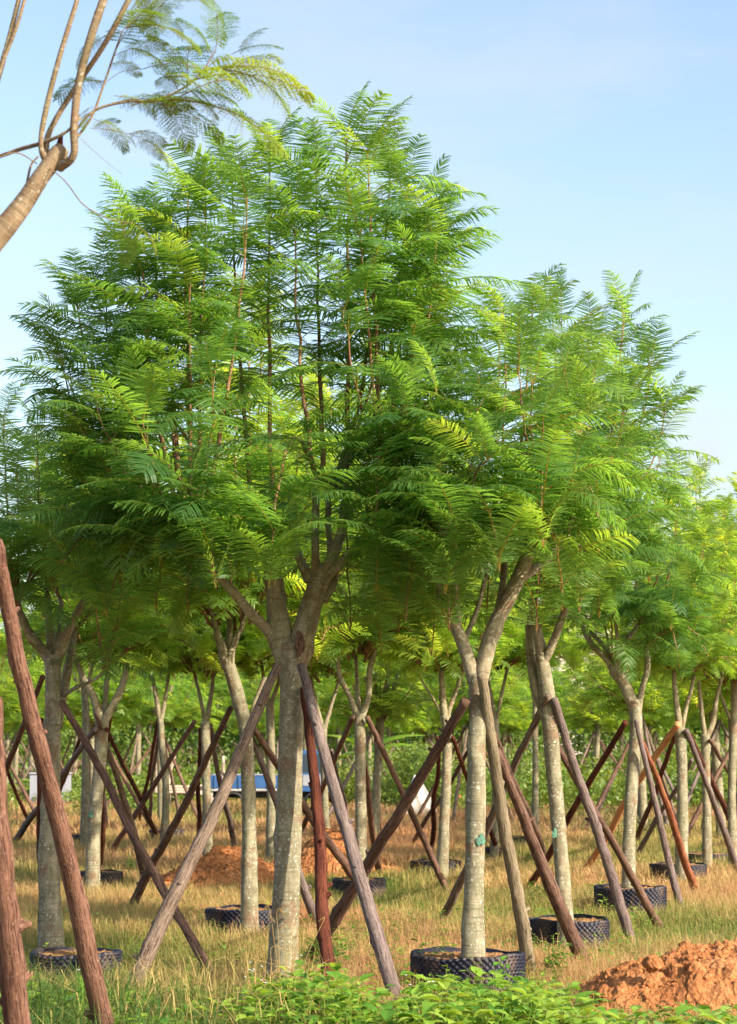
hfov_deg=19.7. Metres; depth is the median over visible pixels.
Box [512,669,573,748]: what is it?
broadleaf tree
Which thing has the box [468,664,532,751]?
feathery tree
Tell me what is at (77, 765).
prop pole
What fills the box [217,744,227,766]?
prop pole
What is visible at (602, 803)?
prop pole
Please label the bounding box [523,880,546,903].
leafy weed
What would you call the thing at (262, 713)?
feathery tree
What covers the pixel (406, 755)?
banana plant
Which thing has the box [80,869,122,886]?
planter ring
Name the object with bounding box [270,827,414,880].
soil heap
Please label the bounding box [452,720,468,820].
prop pole
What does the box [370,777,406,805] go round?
bush
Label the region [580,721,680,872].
prop pole
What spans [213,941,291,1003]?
seed grass
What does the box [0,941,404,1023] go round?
long grass
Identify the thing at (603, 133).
sky
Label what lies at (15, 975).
prop pole
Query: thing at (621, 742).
feathery tree
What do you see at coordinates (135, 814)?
prop pole
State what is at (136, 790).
prop pole
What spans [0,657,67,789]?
feathery tree
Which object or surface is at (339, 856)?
prop pole
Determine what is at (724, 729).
prop pole
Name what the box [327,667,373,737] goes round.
feathery tree
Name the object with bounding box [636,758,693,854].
prop pole
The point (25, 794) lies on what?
prop pole
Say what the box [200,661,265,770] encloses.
broadleaf tree
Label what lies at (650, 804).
prop pole
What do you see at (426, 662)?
feathery tree
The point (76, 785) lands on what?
bush
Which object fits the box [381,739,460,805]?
bush
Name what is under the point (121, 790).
prop pole
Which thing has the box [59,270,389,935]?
feathery tree
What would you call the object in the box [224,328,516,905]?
feathery tree
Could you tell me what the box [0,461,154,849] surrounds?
feathery tree
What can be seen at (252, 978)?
flowering weed
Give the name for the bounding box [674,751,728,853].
prop pole
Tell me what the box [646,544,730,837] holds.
feathery tree
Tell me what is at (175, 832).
planter ring
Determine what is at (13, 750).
prop pole
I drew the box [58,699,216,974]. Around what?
prop pole
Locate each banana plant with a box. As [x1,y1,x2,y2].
[327,734,424,759]
[382,748,427,762]
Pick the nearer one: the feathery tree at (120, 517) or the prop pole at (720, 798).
the feathery tree at (120, 517)
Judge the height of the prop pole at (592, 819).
1.929 m
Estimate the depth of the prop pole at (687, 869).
20.29 m
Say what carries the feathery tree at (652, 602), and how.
in the planter ring at (655, 894)
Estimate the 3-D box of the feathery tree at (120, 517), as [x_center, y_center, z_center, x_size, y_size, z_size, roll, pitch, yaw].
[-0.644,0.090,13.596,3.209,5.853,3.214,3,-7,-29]
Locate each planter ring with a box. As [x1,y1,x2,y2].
[29,947,122,985]
[71,832,79,842]
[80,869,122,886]
[149,828,185,838]
[204,904,271,937]
[332,877,385,897]
[410,859,460,876]
[410,946,525,996]
[485,846,501,856]
[512,835,527,845]
[528,914,609,950]
[593,883,666,914]
[649,861,707,881]
[688,852,727,863]
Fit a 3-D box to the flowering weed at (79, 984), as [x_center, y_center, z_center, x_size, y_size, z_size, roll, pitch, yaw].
[-1.452,2.378,10.701,0.076,0.600,0.069,0,-6,0]
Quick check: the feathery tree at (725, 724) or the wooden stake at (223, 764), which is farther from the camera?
the feathery tree at (725, 724)
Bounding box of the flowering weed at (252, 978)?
[243,962,262,1002]
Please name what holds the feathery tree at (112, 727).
on the ground at (179, 766)
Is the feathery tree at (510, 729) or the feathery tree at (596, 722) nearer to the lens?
the feathery tree at (596, 722)
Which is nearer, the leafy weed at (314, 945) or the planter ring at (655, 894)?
the leafy weed at (314, 945)
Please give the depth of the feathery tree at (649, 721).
56.76 m
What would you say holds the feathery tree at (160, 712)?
on the ground at (179, 766)
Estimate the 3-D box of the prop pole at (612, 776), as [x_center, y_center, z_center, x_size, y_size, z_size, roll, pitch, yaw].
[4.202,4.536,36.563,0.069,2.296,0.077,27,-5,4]
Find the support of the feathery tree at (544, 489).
in the planter ring at (426, 964)
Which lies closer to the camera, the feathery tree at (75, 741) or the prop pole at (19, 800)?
the prop pole at (19, 800)
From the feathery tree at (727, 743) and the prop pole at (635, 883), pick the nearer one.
the prop pole at (635, 883)
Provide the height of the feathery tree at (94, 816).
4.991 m
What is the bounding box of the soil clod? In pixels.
[641,954,664,972]
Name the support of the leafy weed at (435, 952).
on the ground at (179, 766)
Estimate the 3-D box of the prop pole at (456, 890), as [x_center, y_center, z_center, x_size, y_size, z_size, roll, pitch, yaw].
[0.948,2.423,16.621,0.095,1.953,2.519,2,-7,-18]
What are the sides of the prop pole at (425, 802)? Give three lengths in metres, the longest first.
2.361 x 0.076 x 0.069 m
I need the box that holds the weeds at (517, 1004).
[0,891,736,1023]
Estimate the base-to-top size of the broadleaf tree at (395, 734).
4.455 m
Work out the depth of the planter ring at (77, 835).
32.05 m
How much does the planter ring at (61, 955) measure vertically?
0.226 m
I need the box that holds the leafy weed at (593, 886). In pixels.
[582,880,607,893]
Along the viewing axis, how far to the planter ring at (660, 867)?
23.30 m
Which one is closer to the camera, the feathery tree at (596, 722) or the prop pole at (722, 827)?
the prop pole at (722, 827)
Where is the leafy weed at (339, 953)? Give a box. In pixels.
[306,927,351,967]
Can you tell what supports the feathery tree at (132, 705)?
on the ground at (179, 766)
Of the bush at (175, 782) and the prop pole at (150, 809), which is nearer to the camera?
the prop pole at (150, 809)
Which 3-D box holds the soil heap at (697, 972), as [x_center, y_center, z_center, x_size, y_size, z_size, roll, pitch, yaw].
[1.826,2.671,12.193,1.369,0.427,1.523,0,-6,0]
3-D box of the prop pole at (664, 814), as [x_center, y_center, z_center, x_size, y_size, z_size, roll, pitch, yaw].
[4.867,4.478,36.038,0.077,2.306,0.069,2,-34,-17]
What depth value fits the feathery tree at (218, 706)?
68.89 m
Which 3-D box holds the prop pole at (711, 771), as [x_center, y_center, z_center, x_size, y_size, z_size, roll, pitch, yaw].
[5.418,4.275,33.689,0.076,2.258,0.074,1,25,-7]
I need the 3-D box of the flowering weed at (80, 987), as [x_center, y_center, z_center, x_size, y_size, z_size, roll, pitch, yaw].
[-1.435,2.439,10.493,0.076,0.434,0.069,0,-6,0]
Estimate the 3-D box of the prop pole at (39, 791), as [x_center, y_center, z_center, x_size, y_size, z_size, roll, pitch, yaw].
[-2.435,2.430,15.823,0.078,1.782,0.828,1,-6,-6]
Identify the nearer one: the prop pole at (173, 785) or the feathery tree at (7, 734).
the prop pole at (173, 785)
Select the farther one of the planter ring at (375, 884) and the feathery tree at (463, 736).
the feathery tree at (463, 736)
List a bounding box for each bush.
[71,777,80,800]
[105,774,194,801]
[329,769,354,803]
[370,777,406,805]
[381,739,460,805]
[436,765,491,799]
[543,775,649,805]
[615,770,727,808]
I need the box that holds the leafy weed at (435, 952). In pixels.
[410,938,451,955]
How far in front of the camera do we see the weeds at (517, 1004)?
10.75 m
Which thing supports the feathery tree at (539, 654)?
in the planter ring at (588, 927)
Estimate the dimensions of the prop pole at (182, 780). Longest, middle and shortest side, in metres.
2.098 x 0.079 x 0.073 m
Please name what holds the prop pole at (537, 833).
on the ground at (179, 766)
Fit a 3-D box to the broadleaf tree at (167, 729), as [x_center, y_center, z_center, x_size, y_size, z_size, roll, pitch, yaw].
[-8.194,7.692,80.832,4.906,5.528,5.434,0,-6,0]
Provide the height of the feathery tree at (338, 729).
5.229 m
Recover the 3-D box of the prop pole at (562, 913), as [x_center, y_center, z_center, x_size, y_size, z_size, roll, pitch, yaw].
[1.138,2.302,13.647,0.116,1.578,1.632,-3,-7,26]
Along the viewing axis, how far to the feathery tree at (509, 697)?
40.37 m
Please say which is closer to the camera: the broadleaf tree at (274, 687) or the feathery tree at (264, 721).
the feathery tree at (264, 721)
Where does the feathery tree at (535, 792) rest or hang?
in the planter ring at (518, 837)
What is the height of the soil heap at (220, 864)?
0.467 m
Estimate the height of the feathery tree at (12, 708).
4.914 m
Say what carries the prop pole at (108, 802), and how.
on the ground at (179, 766)
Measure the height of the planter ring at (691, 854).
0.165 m
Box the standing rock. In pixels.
[406,775,430,815]
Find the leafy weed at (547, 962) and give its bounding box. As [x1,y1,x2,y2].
[540,941,573,978]
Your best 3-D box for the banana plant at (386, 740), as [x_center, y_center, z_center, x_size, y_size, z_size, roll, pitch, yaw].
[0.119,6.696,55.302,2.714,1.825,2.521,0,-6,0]
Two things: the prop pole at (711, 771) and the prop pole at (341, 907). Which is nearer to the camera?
the prop pole at (341, 907)
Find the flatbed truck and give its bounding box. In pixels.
[210,750,328,812]
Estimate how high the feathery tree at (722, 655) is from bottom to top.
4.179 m
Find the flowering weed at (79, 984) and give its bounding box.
[74,953,83,1021]
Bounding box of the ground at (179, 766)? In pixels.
[8,748,735,1000]
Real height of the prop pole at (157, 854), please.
1.884 m
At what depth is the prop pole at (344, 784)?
33.24 m
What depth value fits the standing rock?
42.11 m
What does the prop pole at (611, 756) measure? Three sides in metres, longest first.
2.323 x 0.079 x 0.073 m
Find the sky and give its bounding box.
[0,0,736,747]
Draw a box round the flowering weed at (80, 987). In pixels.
[73,969,82,1023]
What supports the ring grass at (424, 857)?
on the ground at (179, 766)
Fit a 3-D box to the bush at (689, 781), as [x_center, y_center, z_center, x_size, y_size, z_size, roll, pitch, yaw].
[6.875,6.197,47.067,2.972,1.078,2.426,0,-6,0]
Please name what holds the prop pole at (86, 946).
on the ground at (179, 766)
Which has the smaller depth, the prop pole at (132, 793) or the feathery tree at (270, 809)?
the feathery tree at (270, 809)
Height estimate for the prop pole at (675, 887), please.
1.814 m
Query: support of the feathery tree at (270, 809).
on the ground at (179, 766)
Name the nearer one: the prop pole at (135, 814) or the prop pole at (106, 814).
the prop pole at (135, 814)
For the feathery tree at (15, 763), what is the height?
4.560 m
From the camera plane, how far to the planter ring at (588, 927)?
15.62 m
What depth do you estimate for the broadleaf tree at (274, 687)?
80.38 m
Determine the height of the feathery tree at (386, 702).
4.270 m
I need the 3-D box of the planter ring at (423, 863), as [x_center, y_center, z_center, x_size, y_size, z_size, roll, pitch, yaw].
[0.778,4.129,24.657,0.604,0.194,0.611,0,-6,0]
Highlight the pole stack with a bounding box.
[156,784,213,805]
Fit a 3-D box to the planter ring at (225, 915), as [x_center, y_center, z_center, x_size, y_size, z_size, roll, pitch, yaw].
[-1.000,3.267,16.967,0.626,0.236,0.629,0,-6,0]
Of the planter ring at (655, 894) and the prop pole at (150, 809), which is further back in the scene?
the prop pole at (150, 809)
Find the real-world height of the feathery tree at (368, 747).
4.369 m
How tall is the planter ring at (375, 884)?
0.194 m
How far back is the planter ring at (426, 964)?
12.61 m
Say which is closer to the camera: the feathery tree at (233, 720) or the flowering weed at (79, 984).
the flowering weed at (79, 984)
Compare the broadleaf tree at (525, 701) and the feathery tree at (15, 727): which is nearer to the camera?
the feathery tree at (15, 727)
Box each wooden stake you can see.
[29,760,36,772]
[154,764,156,792]
[168,756,175,784]
[221,756,224,778]
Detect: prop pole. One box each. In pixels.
[0,539,113,1023]
[0,697,31,1023]
[4,751,34,809]
[5,674,44,776]
[6,736,13,754]
[7,772,27,818]
[9,739,26,770]
[13,727,97,842]
[17,759,33,789]
[19,743,28,789]
[32,725,94,830]
[36,718,43,939]
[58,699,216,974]
[60,732,73,767]
[60,737,80,791]
[71,759,81,775]
[94,710,145,875]
[94,724,108,825]
[100,715,112,868]
[104,727,159,835]
[106,745,151,806]
[108,720,196,854]
[111,751,149,826]
[119,732,135,773]
[124,663,281,988]
[126,706,233,908]
[129,730,138,771]
[137,719,157,820]
[141,729,154,752]
[146,730,158,830]
[164,735,196,816]
[165,744,178,810]
[196,727,201,833]
[210,723,236,846]
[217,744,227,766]
[253,734,315,921]
[254,728,378,909]
[297,663,403,998]
[300,687,335,985]
[301,697,469,963]
[302,714,354,833]
[329,726,375,816]
[330,748,347,811]
[341,734,352,773]
[365,715,449,890]
[366,761,382,873]
[374,727,380,830]
[410,750,467,843]
[416,721,468,817]
[430,736,440,847]
[436,693,551,923]
[451,735,500,858]
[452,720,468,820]
[467,721,513,820]
[477,672,535,980]
[495,731,546,853]
[498,747,590,961]
[523,720,627,889]
[551,697,635,946]
[560,746,663,929]
[579,731,594,765]
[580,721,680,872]
[581,731,594,769]
[584,716,643,832]
[594,733,625,775]
[598,740,628,811]
[634,719,682,905]
[635,736,674,840]
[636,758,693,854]
[642,717,668,828]
[642,737,699,893]
[643,730,676,801]
[644,720,676,819]
[669,720,720,842]
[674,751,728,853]
[684,728,736,871]
[690,733,727,821]
[699,720,719,835]
[708,738,736,786]
[719,720,728,738]
[727,791,736,851]
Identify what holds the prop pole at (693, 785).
on the ground at (179, 766)
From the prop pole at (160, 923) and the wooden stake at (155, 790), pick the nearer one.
the prop pole at (160, 923)
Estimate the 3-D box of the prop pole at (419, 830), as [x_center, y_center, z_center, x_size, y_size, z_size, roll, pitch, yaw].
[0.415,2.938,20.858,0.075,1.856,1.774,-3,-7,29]
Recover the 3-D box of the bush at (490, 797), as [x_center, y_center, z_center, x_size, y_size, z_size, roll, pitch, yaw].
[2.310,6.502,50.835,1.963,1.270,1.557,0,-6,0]
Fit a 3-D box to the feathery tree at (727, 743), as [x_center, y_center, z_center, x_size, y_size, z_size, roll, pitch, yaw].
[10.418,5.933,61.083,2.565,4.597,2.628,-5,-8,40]
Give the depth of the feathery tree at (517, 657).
27.72 m
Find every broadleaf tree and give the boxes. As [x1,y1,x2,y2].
[0,626,42,735]
[70,668,153,750]
[112,672,212,766]
[164,676,224,775]
[194,695,228,749]
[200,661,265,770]
[218,668,266,760]
[244,661,331,738]
[321,676,373,765]
[384,683,468,766]
[384,730,420,747]
[496,663,561,743]
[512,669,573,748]
[574,665,628,747]
[617,671,674,745]
[685,718,723,750]
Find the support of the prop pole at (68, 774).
on the ground at (179, 766)
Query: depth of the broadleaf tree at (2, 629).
91.99 m
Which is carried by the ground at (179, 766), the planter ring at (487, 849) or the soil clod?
the planter ring at (487, 849)
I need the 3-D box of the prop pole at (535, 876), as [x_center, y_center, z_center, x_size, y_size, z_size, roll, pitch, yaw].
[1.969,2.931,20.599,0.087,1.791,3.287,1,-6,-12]
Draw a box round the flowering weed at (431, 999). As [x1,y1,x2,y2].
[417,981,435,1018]
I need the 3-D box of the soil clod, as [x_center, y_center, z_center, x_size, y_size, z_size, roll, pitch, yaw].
[1.573,2.495,11.749,0.115,0.103,0.114,6,-9,-43]
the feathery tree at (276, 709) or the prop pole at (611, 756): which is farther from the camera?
the feathery tree at (276, 709)
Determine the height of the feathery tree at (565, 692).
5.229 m
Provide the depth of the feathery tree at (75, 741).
68.75 m
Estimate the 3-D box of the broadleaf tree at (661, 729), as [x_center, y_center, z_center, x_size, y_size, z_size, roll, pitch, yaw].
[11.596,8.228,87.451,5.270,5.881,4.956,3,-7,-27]
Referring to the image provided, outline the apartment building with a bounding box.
[522,613,615,766]
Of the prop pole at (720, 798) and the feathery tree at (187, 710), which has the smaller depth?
the prop pole at (720, 798)
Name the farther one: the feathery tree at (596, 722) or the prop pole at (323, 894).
the feathery tree at (596, 722)
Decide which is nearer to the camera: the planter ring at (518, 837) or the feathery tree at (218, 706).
the planter ring at (518, 837)
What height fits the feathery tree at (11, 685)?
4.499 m
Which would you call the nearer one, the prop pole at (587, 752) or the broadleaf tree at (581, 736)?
the prop pole at (587, 752)
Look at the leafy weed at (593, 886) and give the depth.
20.56 m
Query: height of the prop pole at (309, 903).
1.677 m
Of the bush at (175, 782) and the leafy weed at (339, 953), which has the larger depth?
the bush at (175, 782)
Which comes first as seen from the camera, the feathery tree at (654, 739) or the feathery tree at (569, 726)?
the feathery tree at (654, 739)
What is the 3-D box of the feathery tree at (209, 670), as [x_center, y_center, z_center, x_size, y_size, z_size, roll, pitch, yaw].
[-1.945,1.649,26.994,3.075,5.657,2.657,-2,-7,20]
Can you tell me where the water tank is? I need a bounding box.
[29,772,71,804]
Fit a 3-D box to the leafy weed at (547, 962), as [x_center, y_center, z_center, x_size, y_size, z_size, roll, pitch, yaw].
[1.189,2.837,13.396,0.236,0.274,0.301,0,-6,0]
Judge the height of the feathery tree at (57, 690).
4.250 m
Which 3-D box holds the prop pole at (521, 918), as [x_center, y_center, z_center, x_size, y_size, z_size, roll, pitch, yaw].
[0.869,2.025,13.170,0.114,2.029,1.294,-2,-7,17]
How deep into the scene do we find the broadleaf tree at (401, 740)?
85.53 m
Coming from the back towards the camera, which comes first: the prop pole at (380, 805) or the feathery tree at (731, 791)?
the prop pole at (380, 805)
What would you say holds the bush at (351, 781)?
on the ground at (179, 766)
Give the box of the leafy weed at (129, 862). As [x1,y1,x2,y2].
[122,851,137,872]
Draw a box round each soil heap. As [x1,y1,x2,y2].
[145,845,273,892]
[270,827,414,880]
[570,938,736,1022]
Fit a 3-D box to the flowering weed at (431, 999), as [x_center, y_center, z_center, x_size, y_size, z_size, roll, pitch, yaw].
[0.299,2.552,10.883,0.107,0.296,0.069,0,-6,0]
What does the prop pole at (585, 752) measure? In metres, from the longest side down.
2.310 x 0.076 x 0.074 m
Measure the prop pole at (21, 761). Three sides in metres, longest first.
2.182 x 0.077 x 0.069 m
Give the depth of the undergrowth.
53.95 m
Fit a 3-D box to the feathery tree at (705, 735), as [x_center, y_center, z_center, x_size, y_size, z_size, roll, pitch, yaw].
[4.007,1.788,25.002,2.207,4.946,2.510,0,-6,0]
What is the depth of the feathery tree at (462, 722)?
57.09 m
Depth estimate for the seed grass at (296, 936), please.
11.56 m
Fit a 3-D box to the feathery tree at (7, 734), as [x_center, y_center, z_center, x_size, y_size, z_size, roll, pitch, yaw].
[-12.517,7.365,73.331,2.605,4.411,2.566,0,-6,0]
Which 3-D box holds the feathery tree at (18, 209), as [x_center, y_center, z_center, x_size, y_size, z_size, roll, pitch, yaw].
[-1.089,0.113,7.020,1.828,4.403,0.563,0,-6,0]
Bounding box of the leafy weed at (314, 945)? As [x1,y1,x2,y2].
[299,927,320,968]
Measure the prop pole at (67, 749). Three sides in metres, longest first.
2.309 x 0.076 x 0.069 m
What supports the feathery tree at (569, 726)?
on the ground at (179, 766)
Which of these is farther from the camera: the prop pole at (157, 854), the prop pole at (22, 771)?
the prop pole at (22, 771)
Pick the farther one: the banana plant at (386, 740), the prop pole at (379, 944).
the banana plant at (386, 740)
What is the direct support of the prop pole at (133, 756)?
on the ground at (179, 766)
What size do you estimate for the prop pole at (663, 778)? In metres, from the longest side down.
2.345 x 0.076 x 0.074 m
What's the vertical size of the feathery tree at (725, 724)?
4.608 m
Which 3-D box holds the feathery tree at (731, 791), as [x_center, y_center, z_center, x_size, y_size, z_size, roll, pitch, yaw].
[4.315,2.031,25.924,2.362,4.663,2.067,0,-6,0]
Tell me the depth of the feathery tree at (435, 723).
64.34 m
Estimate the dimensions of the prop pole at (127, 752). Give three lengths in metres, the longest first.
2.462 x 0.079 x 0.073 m
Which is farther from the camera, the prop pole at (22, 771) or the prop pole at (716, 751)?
the prop pole at (22, 771)
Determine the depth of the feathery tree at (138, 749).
56.84 m
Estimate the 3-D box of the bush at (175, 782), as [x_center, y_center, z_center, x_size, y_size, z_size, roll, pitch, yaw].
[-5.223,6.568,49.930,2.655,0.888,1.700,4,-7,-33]
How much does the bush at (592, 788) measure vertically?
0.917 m
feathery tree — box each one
[0,0,315,269]
[0,81,536,981]
[0,375,186,947]
[0,435,234,893]
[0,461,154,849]
[0,606,44,723]
[0,614,29,707]
[0,655,33,787]
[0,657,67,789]
[3,647,81,733]
[4,673,34,787]
[28,617,181,805]
[35,656,96,779]
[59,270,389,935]
[66,659,131,732]
[96,668,185,779]
[110,627,223,823]
[111,421,294,855]
[111,571,209,841]
[171,443,359,860]
[175,669,253,772]
[211,448,413,827]
[217,661,279,773]
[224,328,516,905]
[247,670,318,737]
[249,673,279,751]
[258,660,352,749]
[313,672,353,771]
[315,657,448,835]
[320,662,419,780]
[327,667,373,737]
[336,262,693,957]
[340,457,545,881]
[340,667,424,734]
[359,666,435,763]
[400,673,460,747]
[402,672,460,750]
[407,615,532,823]
[416,492,584,860]
[422,666,514,779]
[426,665,522,729]
[466,459,625,828]
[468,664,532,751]
[469,269,722,951]
[495,664,541,759]
[524,662,584,735]
[539,446,736,888]
[553,638,610,765]
[556,637,627,779]
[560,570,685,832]
[566,577,677,821]
[585,688,623,773]
[594,504,736,883]
[608,638,675,733]
[608,669,688,745]
[618,456,736,871]
[634,487,736,866]
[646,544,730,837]
[653,717,695,749]
[662,706,729,764]
[663,528,735,712]
[696,708,728,760]
[706,716,736,766]
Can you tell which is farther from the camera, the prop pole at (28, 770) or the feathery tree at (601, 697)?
the prop pole at (28, 770)
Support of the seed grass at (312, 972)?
on the ground at (179, 766)
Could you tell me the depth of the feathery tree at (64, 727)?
56.48 m
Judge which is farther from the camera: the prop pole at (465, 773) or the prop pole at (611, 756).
the prop pole at (611, 756)
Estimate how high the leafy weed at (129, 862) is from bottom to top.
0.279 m
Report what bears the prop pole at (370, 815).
on the ground at (179, 766)
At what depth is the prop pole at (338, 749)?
21.97 m
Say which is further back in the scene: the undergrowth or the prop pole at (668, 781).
the undergrowth
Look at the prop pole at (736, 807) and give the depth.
29.65 m
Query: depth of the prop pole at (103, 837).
24.34 m
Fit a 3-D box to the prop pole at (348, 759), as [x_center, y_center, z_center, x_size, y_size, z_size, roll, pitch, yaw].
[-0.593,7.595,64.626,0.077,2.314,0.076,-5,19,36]
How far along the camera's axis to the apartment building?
119.63 m
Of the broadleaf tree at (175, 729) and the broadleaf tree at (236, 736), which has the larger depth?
the broadleaf tree at (175, 729)
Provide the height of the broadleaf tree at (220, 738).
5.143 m
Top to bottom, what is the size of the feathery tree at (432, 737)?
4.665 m
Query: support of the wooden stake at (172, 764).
on the ground at (179, 766)
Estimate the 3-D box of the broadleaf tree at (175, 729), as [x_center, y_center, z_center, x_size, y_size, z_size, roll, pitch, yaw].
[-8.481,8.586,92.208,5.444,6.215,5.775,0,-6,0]
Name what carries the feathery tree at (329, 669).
on the ground at (179, 766)
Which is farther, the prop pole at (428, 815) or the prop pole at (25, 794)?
the prop pole at (25, 794)
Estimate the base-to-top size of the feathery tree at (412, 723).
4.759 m
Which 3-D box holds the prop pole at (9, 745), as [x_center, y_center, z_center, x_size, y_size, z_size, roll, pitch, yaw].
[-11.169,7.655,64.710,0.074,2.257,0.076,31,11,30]
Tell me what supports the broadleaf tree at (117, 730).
on the ground at (179, 766)
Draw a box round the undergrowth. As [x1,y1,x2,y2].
[3,722,736,815]
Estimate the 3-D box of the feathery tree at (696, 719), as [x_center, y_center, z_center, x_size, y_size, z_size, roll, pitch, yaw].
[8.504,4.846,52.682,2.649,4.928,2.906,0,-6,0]
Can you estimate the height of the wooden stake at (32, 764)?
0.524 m
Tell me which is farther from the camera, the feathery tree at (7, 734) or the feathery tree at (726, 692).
the feathery tree at (7, 734)
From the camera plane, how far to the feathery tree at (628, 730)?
60.37 m
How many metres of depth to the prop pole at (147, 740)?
56.95 m
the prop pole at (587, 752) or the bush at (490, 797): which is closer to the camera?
the bush at (490, 797)
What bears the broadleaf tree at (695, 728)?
on the ground at (179, 766)
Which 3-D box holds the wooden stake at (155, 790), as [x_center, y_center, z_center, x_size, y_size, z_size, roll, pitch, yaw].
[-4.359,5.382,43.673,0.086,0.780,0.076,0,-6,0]
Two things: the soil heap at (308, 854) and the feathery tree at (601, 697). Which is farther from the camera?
the feathery tree at (601, 697)
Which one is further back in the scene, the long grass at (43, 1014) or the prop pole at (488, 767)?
the prop pole at (488, 767)
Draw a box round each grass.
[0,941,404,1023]
[157,828,596,918]
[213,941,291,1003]
[263,904,324,989]
[296,963,327,998]
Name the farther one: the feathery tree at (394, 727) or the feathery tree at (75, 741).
the feathery tree at (75, 741)

